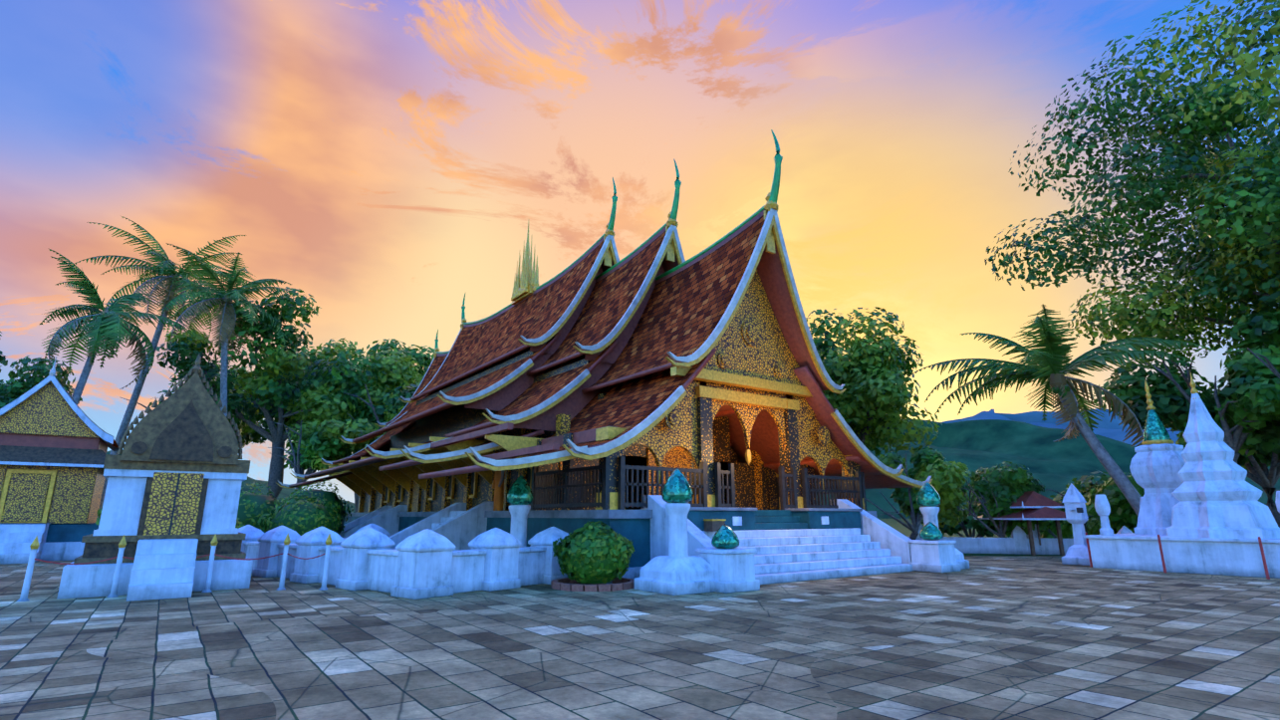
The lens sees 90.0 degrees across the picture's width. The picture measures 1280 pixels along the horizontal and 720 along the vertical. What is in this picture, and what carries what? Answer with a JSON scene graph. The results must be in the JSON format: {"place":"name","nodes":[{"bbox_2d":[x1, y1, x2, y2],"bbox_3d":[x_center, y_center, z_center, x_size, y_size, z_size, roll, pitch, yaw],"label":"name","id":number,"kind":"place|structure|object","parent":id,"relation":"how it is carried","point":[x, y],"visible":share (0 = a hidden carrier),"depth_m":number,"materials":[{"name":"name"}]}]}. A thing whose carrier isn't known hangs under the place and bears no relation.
{"place":"outdoors","nodes":[
{"label":"outdoors","id":0,"kind":"place"},
{"bbox_2d":[0,518,1279,719],"bbox_3d":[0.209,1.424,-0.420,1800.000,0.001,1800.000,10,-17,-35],"label":"ground","id":1,"kind":"structure","parent":0,"point":[1016,637],"depth_m":7.18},
{"bbox_2d":[0,331,7,372],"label":"tree","id":2,"kind":"object","parent":1,"relation":"on","point":[3,362],"visible":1,"depth_m":30.88,"materials":[{"name":"green plant"}]},
{"bbox_2d":[0,354,82,408],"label":"tree","id":3,"kind":"object","parent":1,"relation":"on","point":[13,390],"visible":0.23,"depth_m":47.51,"materials":[{"name":"green plant"}]},
{"bbox_2d":[0,356,119,564],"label":"small shrine building","id":4,"kind":"structure","parent":1,"relation":"on","point":[56,441],"depth_m":22.01,"materials":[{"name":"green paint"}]},
{"bbox_2d":[39,249,194,404],"bbox_3d":[-31.874,2.325,36.975,7.793,15.882,6.888,-8,-16,30],"label":"palm","id":5,"kind":"object","parent":1,"relation":"on","point":[108,329],"visible":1,"depth_m":37.28,"materials":[{"name":"green plant"}]},
{"bbox_2d":[56,353,253,601],"bbox_3d":[-10.062,2.366,13.999,3.000,4.950,4.690,10,-17,-35],"label":"shrine","id":6,"kind":"object","parent":1,"relation":"on","point":[175,472],"visible":1,"depth_m":13.18,"materials":[{"name":"white paint"}]},
{"bbox_2d":[72,216,247,517],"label":"palm","id":7,"kind":"object","parent":1,"relation":"on","point":[171,280],"visible":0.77,"depth_m":45.16,"materials":[{"name":"green plant"}]},
{"bbox_2d":[16,532,332,601],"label":"stanchions","id":8,"kind":"object","parent":1,"relation":"on","point":[35,545],"visible":0.94,"depth_m":12.61,"materials":[{"name":"white paint"}]},
{"bbox_2d":[121,363,268,449],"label":"tree","id":9,"kind":"object","parent":1,"relation":"on","point":[248,434],"visible":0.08,"depth_m":57.64,"materials":[{"name":"green plant"}]},
{"bbox_2d":[160,243,298,416],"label":"palm","id":10,"kind":"object","parent":1,"relation":"on","point":[225,297],"visible":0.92,"depth_m":42.65,"materials":[{"name":"green plant"}]},
{"bbox_2d":[155,286,386,499],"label":"tree","id":11,"kind":"object","parent":1,"relation":"on","point":[281,389],"visible":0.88,"depth_m":45.87,"materials":[{"name":"green plant"}]},
{"bbox_2d":[294,354,335,492],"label":"tree","id":12,"kind":"object","parent":1,"relation":"on","point":[310,367],"visible":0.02,"depth_m":55.35,"materials":[{"name":"green plant"}]},
{"bbox_2d":[264,418,386,491],"bbox_3d":[-19.790,7.497,41.103,7.927,7.850,6.472,-1,-14,5],"label":"tree","id":13,"kind":"object","parent":1,"relation":"on","point":[312,444],"visible":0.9,"depth_m":39.75,"materials":[{"name":"green plant"}]},
{"bbox_2d":[265,338,434,512],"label":"tree","id":14,"kind":"object","parent":1,"relation":"on","point":[398,368],"visible":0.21,"depth_m":52.34,"materials":[{"name":"green plant"}]},
{"bbox_2d":[95,479,634,591],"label":"shrubs","id":15,"kind":"object","parent":1,"relation":"on","point":[596,553],"visible":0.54,"depth_m":14.07,"materials":[{"name":"green plant"}]},
{"bbox_2d":[332,378,422,455],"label":"tree","id":16,"kind":"object","parent":1,"relation":"on","point":[382,404],"visible":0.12,"depth_m":45.96,"materials":[{"name":"green plant"}]},
{"bbox_2d":[238,468,969,599],"bbox_3d":[-6.575,5.169,20.250,29.782,2.440,12.954,-7,-15,28],"label":"white masonry","id":17,"kind":"object","parent":1,"relation":"on","point":[454,548],"visible":0.9,"depth_m":14.67,"materials":[{"name":"white paint"}]},
{"bbox_2d":[703,516,828,531],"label":"signs","id":18,"kind":"object","parent":17,"relation":"on","point":[712,525],"visible":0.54,"depth_m":15.30,"materials":[{"name":"white wood"}]},
{"bbox_2d":[320,264,892,583],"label":"temple building","id":19,"kind":"structure","parent":1,"relation":"on","point":[746,376],"depth_m":19.70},
{"bbox_2d":[288,209,912,490],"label":"temple roof","id":20,"kind":"structure","parent":19,"relation":"on","point":[686,306],"depth_m":21.61,"materials":[{"name":"brown tile"}]},
{"bbox_2d":[275,129,932,489],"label":"roof trim","id":21,"kind":"structure","parent":20,"relation":"attached to","point":[526,284],"depth_m":19.86,"materials":[{"name":"white paint"}]},
{"bbox_2d":[530,456,866,511],"bbox_3d":[2.159,3.936,19.404,10.020,1.250,3.990,10,-17,-35],"label":"porch fence","id":22,"kind":"object","parent":19,"relation":"on","point":[575,495],"visible":0.79,"depth_m":16.97,"materials":[{"name":"brown wood"}]},
{"bbox_2d":[805,306,942,457],"bbox_3d":[11.653,3.604,34.087,8.356,13.036,10.252,-10,-17,35],"label":"tree","id":23,"kind":"object","parent":1,"relation":"on","point":[872,396],"visible":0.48,"depth_m":32.17,"materials":[{"name":"green plant"}]},
{"bbox_2d":[865,447,971,539],"bbox_3d":[11.823,6.093,26.572,4.911,4.757,4.739,10,-17,-35],"label":"tree","id":24,"kind":"object","parent":1,"relation":"on","point":[947,481],"visible":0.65,"depth_m":25.73,"materials":[{"name":"green plant"}]},
{"bbox_2d":[899,461,1039,537],"bbox_3d":[19.070,8.668,35.561,7.309,6.000,7.067,6,-15,-23],"label":"tree","id":25,"kind":"object","parent":1,"relation":"on","point":[969,522],"visible":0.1,"depth_m":35.02,"materials":[{"name":"green plant"}]},
{"bbox_2d":[944,467,1053,537],"bbox_3d":[14.535,6.371,26.008,3.876,3.932,3.507,-6,-15,25],"label":"tree","id":26,"kind":"object","parent":1,"relation":"on","point":[1002,490],"visible":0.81,"depth_m":25.42,"materials":[{"name":"green plant"}]},
{"bbox_2d":[907,524,1132,554],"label":"wall","id":27,"kind":"structure","parent":1,"relation":"on","point":[1017,543],"depth_m":24.91,"materials":[{"name":"white paint"}]},
{"bbox_2d":[973,491,1088,555],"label":"pavilion","id":28,"kind":"structure","parent":1,"relation":"on","point":[1038,506],"depth_m":24.31,"materials":[{"name":"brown wood"}]},
{"bbox_2d":[912,304,1215,516],"bbox_3d":[15.780,2.902,24.077,7.059,8.776,8.328,4,-14,-14],"label":"palm","id":29,"kind":"object","parent":1,"relation":"on","point":[1052,370],"visible":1,"depth_m":23.94,"materials":[{"name":"green plant"}]},
{"bbox_2d":[1039,470,1144,538],"bbox_3d":[23.202,8.533,32.724,6.007,5.904,7.748,-9,-16,34],"label":"tree","id":30,"kind":"object","parent":1,"relation":"on","point":[1122,514],"visible":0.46,"depth_m":31.24,"materials":[{"name":"green plant"}]},
{"bbox_2d":[984,0,1279,364],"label":"tree","id":31,"kind":"object","parent":1,"relation":"on","point":[1246,243],"visible":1,"depth_m":26.77,"materials":[{"name":"green plant"}]},
{"bbox_2d":[1061,373,1279,579],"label":"stupas","id":32,"kind":"object","parent":1,"relation":"on","point":[1203,510],"visible":1,"depth_m":17.36,"materials":[{"name":"white paint"}]},
{"bbox_2d":[1092,309,1279,463],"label":"tree","id":33,"kind":"object","parent":1,"relation":"on","point":[1243,407],"visible":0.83,"depth_m":23.02,"materials":[{"name":"green plant"}]},
{"bbox_2d":[1164,384,1279,527],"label":"tree","id":34,"kind":"object","parent":1,"relation":"on","point":[1259,463],"visible":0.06,"depth_m":27.35,"materials":[{"name":"green plant"}]},
{"bbox_2d":[1247,347,1279,416],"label":"tree branch","id":35,"kind":"object","parent":1,"relation":"on","point":[1271,368],"visible":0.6,"depth_m":19.79,"materials":[{"name":"green plant"}]},
{"bbox_2d":[0,0,1279,503],"label":"sky","id":36,"kind":"structure","parent":0,"point":[388,162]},
{"bbox_2d":[98,408,1279,519],"bbox_3d":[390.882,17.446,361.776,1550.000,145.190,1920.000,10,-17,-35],"label":"hills","id":37,"kind":"structure","parent":0,"point":[990,438],"depth_m":311.63,"materials":[{"name":"green plant"}]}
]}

